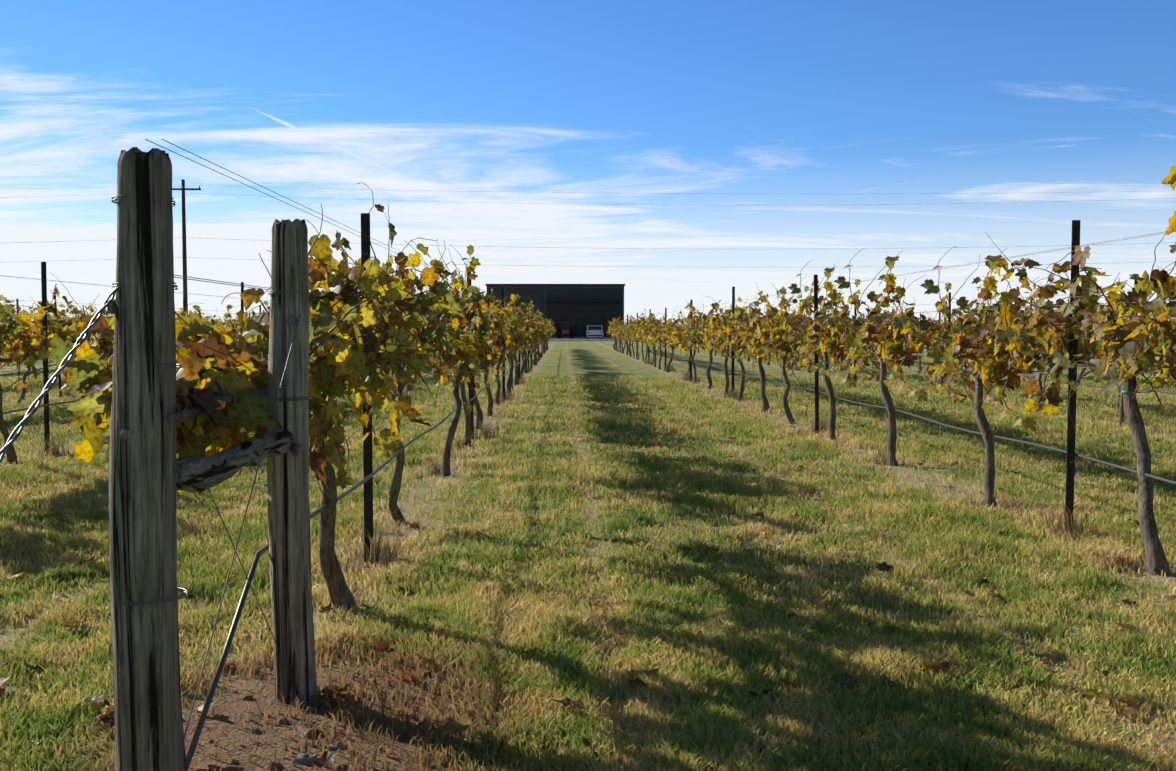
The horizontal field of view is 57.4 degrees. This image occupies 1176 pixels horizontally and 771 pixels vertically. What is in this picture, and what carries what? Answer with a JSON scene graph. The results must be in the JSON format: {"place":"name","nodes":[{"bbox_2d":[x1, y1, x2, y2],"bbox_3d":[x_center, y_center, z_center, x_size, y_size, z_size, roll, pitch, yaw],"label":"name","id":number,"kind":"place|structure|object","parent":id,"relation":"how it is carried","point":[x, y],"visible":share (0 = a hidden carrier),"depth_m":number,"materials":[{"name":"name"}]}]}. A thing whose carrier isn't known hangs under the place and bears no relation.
{"place":"outdoors","nodes":[
{"label":"outdoors","id":0,"kind":"place"},
{"bbox_2d":[485,284,624,337],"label":"barn","id":1,"kind":"structure","parent":0,"point":[579,307],"depth_m":131.48,"materials":[{"name":"grey metal"}]},
{"bbox_2d":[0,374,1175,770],"bbox_3d":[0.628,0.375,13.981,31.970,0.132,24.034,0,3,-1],"label":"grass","id":2,"kind":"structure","parent":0,"point":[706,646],"depth_m":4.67,"materials":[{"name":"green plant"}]},
{"bbox_2d":[0,341,1175,770],"bbox_3d":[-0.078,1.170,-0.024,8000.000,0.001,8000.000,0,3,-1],"label":"ground","id":3,"kind":"structure","parent":0,"point":[602,359],"depth_m":5.41,"materials":[{"name":"green plant"}]},
{"bbox_2d":[0,299,29,379],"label":"vine","id":4,"kind":"object","parent":3,"relation":"on","point":[14,332],"visible":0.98,"depth_m":8.68,"materials":[{"name":"green plant"}]},
{"bbox_2d":[16,299,19,379],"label":"trellis post","id":5,"kind":"object","parent":3,"relation":"on","point":[17,302],"visible":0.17,"depth_m":24.37,"materials":[{"name":"metal"}]},
{"bbox_2d":[0,301,53,402],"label":"vine","id":6,"kind":"object","parent":3,"relation":"on","point":[22,396],"visible":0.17,"depth_m":16.92,"materials":[{"name":"green plant"}]},
{"bbox_2d":[1,298,65,372],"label":"vine","id":7,"kind":"object","parent":3,"relation":"on","point":[48,315],"visible":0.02,"depth_m":25.46,"materials":[{"name":"green plant"}]},
{"bbox_2d":[0,284,74,464],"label":"vine","id":8,"kind":"object","parent":3,"relation":"on","point":[35,341],"visible":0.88,"depth_m":9.27,"materials":[{"name":"green plant"}]},
{"bbox_2d":[41,262,49,453],"bbox_3d":[-5.003,-0.099,9.929,0.046,2.081,0.051,0,2,6],"label":"trellis post","id":9,"kind":"object","parent":3,"relation":"on","point":[45,361],"visible":0.62,"depth_m":9.91,"materials":[{"name":"metal"}]},
{"bbox_2d":[53,292,61,396],"bbox_3d":[-9.011,-0.540,18.278,0.110,2.094,0.049,-2,3,-27],"label":"trellis post","id":10,"kind":"object","parent":3,"relation":"on","point":[59,376],"visible":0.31,"depth_m":18.29,"materials":[{"name":"metal"}]},
{"bbox_2d":[12,273,113,407],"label":"vine","id":11,"kind":"object","parent":3,"relation":"on","point":[67,330],"visible":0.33,"depth_m":10.37,"materials":[{"name":"green plant"}]},
{"bbox_2d":[40,300,103,395],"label":"vine","id":12,"kind":"object","parent":3,"relation":"on","point":[69,306],"visible":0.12,"depth_m":18.41,"materials":[{"name":"green plant"}]},
{"bbox_2d":[107,147,187,770],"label":"end post","id":13,"kind":"object","parent":3,"relation":"on","point":[149,731],"visible":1,"depth_m":2.53,"materials":[{"name":"grey wood"}]},
{"bbox_2d":[0,286,118,462],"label":"anchor cable","id":14,"kind":"object","parent":13,"relation":"attached to","point":[28,415],"visible":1,"depth_m":2.20,"materials":[{"name":"silver metal"}]},
{"bbox_2d":[0,139,1175,373],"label":"trellis wires","id":15,"kind":"object","parent":13,"relation":"attached to","point":[450,275],"visible":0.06,"depth_m":5.54,"materials":[{"name":"grey metal"}]},
{"bbox_2d":[172,179,200,310],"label":"utility poles","id":16,"kind":"object","parent":3,"relation":"on","point":[184,252],"visible":0.71,"depth_m":70.86,"materials":[{"name":"brown wood"}]},
{"bbox_2d":[3,185,1175,266],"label":"power cables","id":17,"kind":"object","parent":16,"relation":"attached to","point":[607,204],"visible":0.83,"depth_m":71.31,"materials":[{"name":"grey plastic"}]},
{"bbox_2d":[175,303,211,324],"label":"vine","id":18,"kind":"object","parent":3,"relation":"on","point":[196,307],"visible":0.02,"depth_m":13.62,"materials":[{"name":"yellow plant"}]},
{"bbox_2d":[179,303,215,325],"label":"vine","id":19,"kind":"object","parent":3,"relation":"on","point":[198,315],"visible":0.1,"depth_m":25.28,"materials":[{"name":"green plant"}]},
{"bbox_2d":[176,304,269,347],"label":"vine","id":20,"kind":"object","parent":3,"relation":"on","point":[233,334],"visible":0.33,"depth_m":15.20,"materials":[{"name":"green plant"}]},
{"bbox_2d":[6,204,440,611],"bbox_3d":[-1.042,0.155,4.019,0.864,1.739,2.942,1,3,11],"label":"vine","id":21,"kind":"object","parent":3,"relation":"on","point":[222,399],"visible":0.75,"depth_m":3.88,"materials":[{"name":"yellow plant"}]},
{"bbox_2d":[176,313,300,742],"bbox_3d":[-0.985,0.311,2.988,0.123,1.102,0.789,1,3,11],"label":"brace wire","id":22,"kind":"object","parent":3,"relation":"on","point":[194,474],"visible":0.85,"depth_m":2.90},
{"bbox_2d":[241,282,243,329],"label":"trellis post","id":23,"kind":"object","parent":3,"relation":"on","point":[242,301],"visible":0.12,"depth_m":15.82,"materials":[{"name":"metal"}]},
{"bbox_2d":[217,294,269,361],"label":"vine","id":24,"kind":"object","parent":3,"relation":"on","point":[264,350],"visible":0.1,"depth_m":16.84,"materials":[{"name":"green plant"}]},
{"bbox_2d":[267,218,316,703],"bbox_3d":[-0.930,0.312,3.377,0.156,1.657,0.145,0,3,-1],"label":"wooden post","id":25,"kind":"object","parent":3,"relation":"on","point":[290,557],"visible":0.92,"depth_m":3.33,"materials":[{"name":"grey wood"}]},
{"bbox_2d":[361,213,372,561],"bbox_3d":[-1.093,0.161,5.361,0.042,2.025,0.048,2,3,30],"label":"trellis post","id":26,"kind":"object","parent":3,"relation":"on","point":[367,441],"visible":0.35,"depth_m":5.36,"materials":[{"name":"metal"}]},
{"bbox_2d":[306,182,469,523],"bbox_3d":[-1.127,-0.098,6.213,0.960,2.014,2.211,0,3,-3],"label":"vine","id":27,"kind":"object","parent":3,"relation":"on","point":[441,304],"visible":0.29,"depth_m":6.15,"materials":[{"name":"green plant"}]},
{"bbox_2d":[404,242,488,475],"bbox_3d":[-1.207,-0.158,8.691,0.743,1.860,2.314,0,3,0],"label":"vine","id":28,"kind":"object","parent":3,"relation":"on","point":[466,338],"visible":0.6,"depth_m":8.65,"materials":[{"name":"green plant"}]},
{"bbox_2d":[414,243,524,447],"bbox_3d":[-1.117,-0.343,10.173,1.040,2.064,2.746,0,3,-3],"label":"vine","id":29,"kind":"object","parent":3,"relation":"on","point":[480,305],"visible":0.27,"depth_m":9.71,"materials":[{"name":"green plant"}]},
{"bbox_2d":[467,272,473,439],"bbox_3d":[-1.237,-0.169,11.347,0.046,2.068,0.052,-1,4,0],"label":"trellis post","id":30,"kind":"object","parent":3,"relation":"on","point":[471,412],"visible":0.19,"depth_m":11.35,"materials":[{"name":"metal"}]},
{"bbox_2d":[473,289,518,428],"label":"vine","id":31,"kind":"object","parent":3,"relation":"on","point":[491,340],"visible":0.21,"depth_m":12.64,"materials":[{"name":"yellow plant"}]},
{"bbox_2d":[476,289,524,416],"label":"vine","id":32,"kind":"object","parent":3,"relation":"on","point":[489,394],"visible":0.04,"depth_m":14.25,"materials":[{"name":"yellow plant"}]},
{"bbox_2d":[501,287,504,400],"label":"trellis post","id":33,"kind":"object","parent":3,"relation":"on","point":[503,364],"visible":0.38,"depth_m":17.35,"materials":[{"name":"metal"}]},
{"bbox_2d":[489,294,533,390],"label":"vine","id":34,"kind":"object","parent":3,"relation":"on","point":[513,301],"depth_m":20.07,"materials":[{"name":"yellow plant"}]},
{"bbox_2d":[494,297,529,405],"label":"vine","id":35,"kind":"object","parent":3,"relation":"on","point":[498,382],"visible":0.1,"depth_m":16.34,"materials":[{"name":"yellow plant"}]},
{"bbox_2d":[492,294,535,394],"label":"vine","id":36,"kind":"object","parent":3,"relation":"on","point":[522,334],"visible":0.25,"depth_m":18.68,"materials":[{"name":"yellow plant"}]},
{"bbox_2d":[497,299,539,384],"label":"vine","id":37,"kind":"object","parent":3,"relation":"on","point":[516,379],"visible":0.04,"depth_m":22.43,"materials":[{"name":"yellow plant"}]},
{"bbox_2d":[518,301,520,380],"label":"trellis post","id":38,"kind":"object","parent":3,"relation":"on","point":[519,355],"visible":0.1,"depth_m":23.33,"materials":[{"name":"metal"}]},
{"bbox_2d":[520,305,533,374],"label":"vine","id":39,"kind":"object","parent":3,"relation":"on","point":[524,359],"visible":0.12,"depth_m":24.55,"materials":[{"name":"green plant"}]},
{"bbox_2d":[516,303,541,372],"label":"vine","id":40,"kind":"object","parent":3,"relation":"on","point":[534,334],"visible":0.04,"depth_m":28.50,"materials":[{"name":"yellow plant"}]},
{"bbox_2d":[521,308,537,376],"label":"vine","id":41,"kind":"object","parent":3,"relation":"on","point":[534,338],"visible":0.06,"depth_m":26.50,"materials":[{"name":"green plant"}]},
{"bbox_2d":[525,300,549,368],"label":"vine","id":42,"kind":"object","parent":3,"relation":"on","point":[535,320],"visible":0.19,"depth_m":29.59,"materials":[{"name":"yellow plant"}]},
{"bbox_2d":[529,306,547,367],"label":"vine","id":43,"kind":"object","parent":3,"relation":"on","point":[541,334],"visible":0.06,"depth_m":32.03,"materials":[{"name":"yellow plant"}]},
{"bbox_2d":[91,651,989,770],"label":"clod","id":44,"kind":"object","parent":3,"relation":"on","point":[299,759],"visible":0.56,"depth_m":3.18,"materials":[{"name":"soil"}]},
{"bbox_2d":[533,310,549,365],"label":"vine","id":45,"kind":"object","parent":3,"relation":"on","point":[535,347],"visible":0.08,"depth_m":34.38,"materials":[{"name":"yellow plant"}]},
{"bbox_2d":[536,313,548,361],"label":"vine","id":46,"kind":"object","parent":3,"relation":"on","point":[540,342],"visible":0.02,"depth_m":38.39,"materials":[{"name":"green plant"}]},
{"bbox_2d":[536,310,550,359],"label":"vine","id":47,"kind":"object","parent":3,"relation":"on","point":[545,328],"visible":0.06,"depth_m":40.43,"materials":[{"name":"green plant"}]},
{"bbox_2d":[540,320,549,356],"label":"vine","id":48,"kind":"object","parent":3,"relation":"on","point":[543,340],"visible":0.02,"depth_m":44.31,"materials":[{"name":"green plant"}]},
{"bbox_2d":[0,386,1175,770],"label":"fallen leaves","id":49,"kind":"object","parent":3,"relation":"on","point":[452,726],"visible":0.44,"depth_m":3.61,"materials":[{"name":"brown plant"}]},
{"bbox_2d":[0,341,1175,770],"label":"drip lines","id":50,"kind":"object","parent":3,"relation":"on","point":[228,645],"visible":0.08,"depth_m":5.10,"materials":[{"name":"grey plastic"}]},
{"bbox_2d":[29,357,1156,572],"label":"dry grass tufts","id":51,"kind":"object","parent":3,"relation":"on","point":[375,551],"visible":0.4,"depth_m":8.70,"materials":[{"name":"beige plant"}]},
{"bbox_2d":[607,320,618,349],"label":"vine","id":52,"kind":"object","parent":3,"relation":"on","point":[611,334],"visible":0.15,"depth_m":60.89,"materials":[{"name":"green plant"}]},
{"bbox_2d":[606,317,620,350],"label":"vine","id":53,"kind":"object","parent":3,"relation":"on","point":[612,328],"visible":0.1,"depth_m":57.11,"materials":[{"name":"green plant"}]},
{"bbox_2d":[610,322,624,351],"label":"vine","id":54,"kind":"object","parent":3,"relation":"on","point":[616,335],"visible":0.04,"depth_m":55.17,"materials":[{"name":"green plant"}]},
{"bbox_2d":[612,322,623,352],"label":"vine","id":55,"kind":"object","parent":3,"relation":"on","point":[617,335],"visible":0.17,"depth_m":53.15,"materials":[{"name":"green plant"}]},
{"bbox_2d":[614,322,625,353],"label":"vine","id":56,"kind":"object","parent":3,"relation":"on","point":[617,329],"visible":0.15,"depth_m":50.86,"materials":[{"name":"green plant"}]},
{"bbox_2d":[617,316,628,354],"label":"vine","id":57,"kind":"object","parent":3,"relation":"on","point":[621,333],"visible":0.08,"depth_m":49.23,"materials":[{"name":"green plant"}]},
{"bbox_2d":[620,319,638,355],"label":"vine","id":58,"kind":"object","parent":3,"relation":"on","point":[625,334],"visible":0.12,"depth_m":46.89,"materials":[{"name":"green plant"}]},
{"bbox_2d":[625,320,639,356],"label":"vine","id":59,"kind":"object","parent":3,"relation":"on","point":[627,333],"visible":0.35,"depth_m":44.85,"materials":[{"name":"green plant"}]},
{"bbox_2d":[627,315,638,357],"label":"vine","id":60,"kind":"object","parent":3,"relation":"on","point":[630,317],"visible":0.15,"depth_m":42.97,"materials":[{"name":"green plant"}]},
{"bbox_2d":[625,320,641,359],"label":"vine","id":61,"kind":"object","parent":3,"relation":"on","point":[634,334],"visible":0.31,"depth_m":41.21,"materials":[{"name":"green plant"}]},
{"bbox_2d":[632,316,648,362],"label":"vine","id":62,"kind":"object","parent":3,"relation":"on","point":[644,325],"visible":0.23,"depth_m":37.30,"materials":[{"name":"yellow plant"}]},
{"bbox_2d":[628,308,654,360],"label":"vine","id":63,"kind":"object","parent":3,"relation":"on","point":[636,326],"visible":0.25,"depth_m":39.24,"materials":[{"name":"yellow plant"}]},
{"bbox_2d":[648,309,650,358],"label":"trellis post","id":64,"kind":"object","parent":3,"relation":"on","point":[649,345],"visible":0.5,"depth_m":35.94,"materials":[{"name":"wood"}]},
{"bbox_2d":[642,310,659,366],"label":"vine","id":65,"kind":"object","parent":3,"relation":"on","point":[647,334],"visible":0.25,"depth_m":33.30,"materials":[{"name":"yellow plant"}]},
{"bbox_2d":[639,312,663,364],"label":"vine","id":66,"kind":"object","parent":3,"relation":"on","point":[643,332],"visible":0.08,"depth_m":35.15,"materials":[{"name":"yellow plant"}]},
{"bbox_2d":[643,315,668,369],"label":"vine","id":67,"kind":"object","parent":3,"relation":"on","point":[654,339],"visible":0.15,"depth_m":31.20,"materials":[{"name":"yellow plant"}]},
{"bbox_2d":[651,312,680,371],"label":"vine","id":68,"kind":"object","parent":3,"relation":"on","point":[664,333],"visible":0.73,"depth_m":28.83,"materials":[{"name":"yellow plant"}]},
{"bbox_2d":[665,308,666,368],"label":"trellis post","id":69,"kind":"object","parent":3,"relation":"on","point":[665,344],"visible":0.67,"depth_m":29.93,"materials":[{"name":"metal"}]},
{"bbox_2d":[666,305,705,373],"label":"vine","id":70,"kind":"object","parent":3,"relation":"on","point":[677,337],"visible":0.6,"depth_m":25.22,"materials":[{"name":"yellow plant"}]},
{"bbox_2d":[690,300,692,381],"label":"trellis post","id":71,"kind":"object","parent":3,"relation":"on","point":[691,302],"visible":0.38,"depth_m":23.95,"materials":[{"name":"metal"}]},
{"bbox_2d":[681,298,705,382],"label":"vine","id":72,"kind":"object","parent":3,"relation":"on","point":[691,334],"visible":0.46,"depth_m":22.88,"materials":[{"name":"yellow plant"}]},
{"bbox_2d":[685,301,736,388],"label":"vine","id":73,"kind":"object","parent":3,"relation":"on","point":[705,317],"visible":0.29,"depth_m":21.03,"materials":[{"name":"yellow plant"}]},
{"bbox_2d":[705,290,747,393],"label":"vine","id":74,"kind":"object","parent":3,"relation":"on","point":[717,321],"visible":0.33,"depth_m":18.78,"materials":[{"name":"yellow plant"}]},
{"bbox_2d":[701,301,762,401],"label":"vine","id":75,"kind":"object","parent":3,"relation":"on","point":[728,325],"visible":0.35,"depth_m":17.10,"materials":[{"name":"yellow plant"}]},
{"bbox_2d":[731,287,734,398],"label":"trellis post","id":76,"kind":"object","parent":3,"relation":"on","point":[733,297],"visible":0.56,"depth_m":17.93,"materials":[{"name":"metal"}]},
{"bbox_2d":[730,284,812,411],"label":"vine","id":77,"kind":"object","parent":3,"relation":"on","point":[749,330],"visible":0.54,"depth_m":15.18,"materials":[{"name":"yellow plant"}]},
{"bbox_2d":[751,274,848,423],"bbox_3d":[2.496,-0.433,13.145,0.980,1.935,2.681,0,3,-4],"label":"vine","id":78,"kind":"object","parent":3,"relation":"on","point":[782,337],"visible":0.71,"depth_m":13.13,"materials":[{"name":"yellow plant"}]},
{"bbox_2d":[814,275,818,433],"bbox_3d":[2.541,-0.199,11.968,0.045,2.062,0.051,-2,4,-7],"label":"trellis post","id":79,"kind":"object","parent":3,"relation":"on","point":[816,358],"visible":0.71,"depth_m":11.96,"materials":[{"name":"metal"}]},
{"bbox_2d":[803,303,848,373],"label":"vine","id":80,"kind":"object","parent":3,"relation":"on","point":[828,311],"visible":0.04,"depth_m":27.01,"materials":[{"name":"green plant"}]},
{"bbox_2d":[788,260,885,440],"bbox_3d":[2.630,-0.351,11.334,1.015,1.982,2.527,0,3,-2],"label":"vine","id":81,"kind":"object","parent":3,"relation":"on","point":[825,335],"visible":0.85,"depth_m":11.19,"materials":[{"name":"yellow plant"}]},
{"bbox_2d":[854,306,855,378],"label":"trellis post","id":82,"kind":"object","parent":3,"relation":"on","point":[854,346],"visible":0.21,"depth_m":24.49,"materials":[{"name":"metal"}]},
{"bbox_2d":[847,315,869,378],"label":"vine","id":83,"kind":"object","parent":3,"relation":"on","point":[849,375],"depth_m":24.84,"materials":[{"name":"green plant"}]},
{"bbox_2d":[859,306,892,381],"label":"vine","id":84,"kind":"object","parent":3,"relation":"on","point":[877,379],"visible":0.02,"depth_m":22.80,"materials":[{"name":"green plant"}]},
{"bbox_2d":[832,248,966,465],"bbox_3d":[2.706,-0.240,9.405,1.060,1.960,2.620,0,3,-3],"label":"vine","id":85,"kind":"object","parent":3,"relation":"on","point":[900,337],"visible":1,"depth_m":9.22,"materials":[{"name":"yellow plant"}]},
{"bbox_2d":[915,315,933,368],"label":"vine","id":86,"kind":"object","parent":3,"relation":"on","point":[918,356],"visible":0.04,"depth_m":31.52,"materials":[{"name":"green plant"}]},
{"bbox_2d":[919,311,955,361],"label":"vine","id":87,"kind":"object","parent":3,"relation":"on","point":[941,320],"visible":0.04,"depth_m":29.83,"materials":[{"name":"green plant"}]},
{"bbox_2d":[918,307,966,394],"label":"vine","id":88,"kind":"object","parent":3,"relation":"on","point":[945,333],"visible":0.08,"depth_m":18.75,"materials":[{"name":"yellow plant"}]},
{"bbox_2d":[948,292,950,392],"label":"trellis post","id":89,"kind":"object","parent":3,"relation":"on","point":[949,295],"visible":0.31,"depth_m":18.43,"materials":[{"name":"metal"}]},
{"bbox_2d":[953,306,981,372],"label":"vine","id":90,"kind":"object","parent":3,"relation":"on","point":[966,326],"visible":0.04,"depth_m":28.38,"materials":[{"name":"green plant"}]},
{"bbox_2d":[948,279,1035,403],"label":"vine","id":91,"kind":"object","parent":3,"relation":"on","point":[986,317],"visible":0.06,"depth_m":16.76,"materials":[{"name":"yellow plant"}]},
{"bbox_2d":[916,246,1083,506],"bbox_3d":[2.753,-0.058,7.263,0.947,1.810,2.477,0,3,1],"label":"vine","id":92,"kind":"object","parent":3,"relation":"on","point":[1001,345],"visible":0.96,"depth_m":7.12,"materials":[{"name":"yellow plant"}]},
{"bbox_2d":[1023,308,1046,380],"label":"vine","id":93,"kind":"object","parent":3,"relation":"on","point":[1037,352],"depth_m":23.74,"materials":[{"name":"green plant"}]},
{"bbox_2d":[1017,284,1096,412],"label":"vine","id":94,"kind":"object","parent":3,"relation":"on","point":[1030,346],"visible":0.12,"depth_m":15.12,"materials":[{"name":"yellow plant"}]},
{"bbox_2d":[1065,220,1080,536],"bbox_3d":[2.694,0.116,5.983,0.042,2.058,0.048,2,3,28],"label":"trellis post","id":95,"kind":"object","parent":3,"relation":"on","point":[1070,453],"visible":0.65,"depth_m":5.97,"materials":[{"name":"metal"}]},
{"bbox_2d":[985,164,1175,575],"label":"vine","id":96,"kind":"object","parent":3,"relation":"on","point":[1125,350],"visible":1,"depth_m":5.43,"materials":[{"name":"yellow plant"}]},
{"bbox_2d":[1077,302,1124,385],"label":"vine","id":97,"kind":"object","parent":3,"relation":"on","point":[1082,371],"depth_m":21.68,"materials":[{"name":"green plant"}]},
{"bbox_2d":[1081,266,1175,426],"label":"vine","id":98,"kind":"object","parent":3,"relation":"on","point":[1121,415],"visible":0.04,"depth_m":12.84,"materials":[{"name":"yellow plant"}]},
{"bbox_2d":[1132,274,1138,389],"bbox_3d":[6.362,-0.244,12.518,0.043,2.108,0.110,2,3,27],"label":"trellis post","id":99,"kind":"object","parent":3,"relation":"on","point":[1134,378],"visible":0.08,"depth_m":12.51,"materials":[{"name":"wood"}]},
{"bbox_2d":[1122,291,1175,346],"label":"vine","id":100,"kind":"object","parent":3,"relation":"on","point":[1168,319],"visible":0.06,"depth_m":11.57,"materials":[{"name":"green plant"}]},
{"bbox_2d":[0,0,1175,325],"label":"sky","id":101,"kind":"structure","parent":0,"point":[779,129],"materials":[{"name":"blue"}]},
{"bbox_2d":[548,338,631,340],"bbox_3d":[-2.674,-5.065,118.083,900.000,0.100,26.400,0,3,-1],"label":"gravel road","id":102,"kind":"structure","parent":0,"point":[583,339],"depth_m":114.31,"materials":[{"name":"grey gravel"}]},
{"bbox_2d":[557,322,572,338],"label":"red tractor","id":103,"kind":"object","parent":102,"relation":"on","point":[565,329],"visible":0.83,"depth_m":126.73,"materials":[{"name":"red paint"}]},
{"bbox_2d":[586,326,602,338],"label":"pickup truck","id":104,"kind":"object","parent":102,"relation":"on","point":[594,331],"visible":0.96,"depth_m":123.56,"materials":[{"name":"white paint"}]}
]}

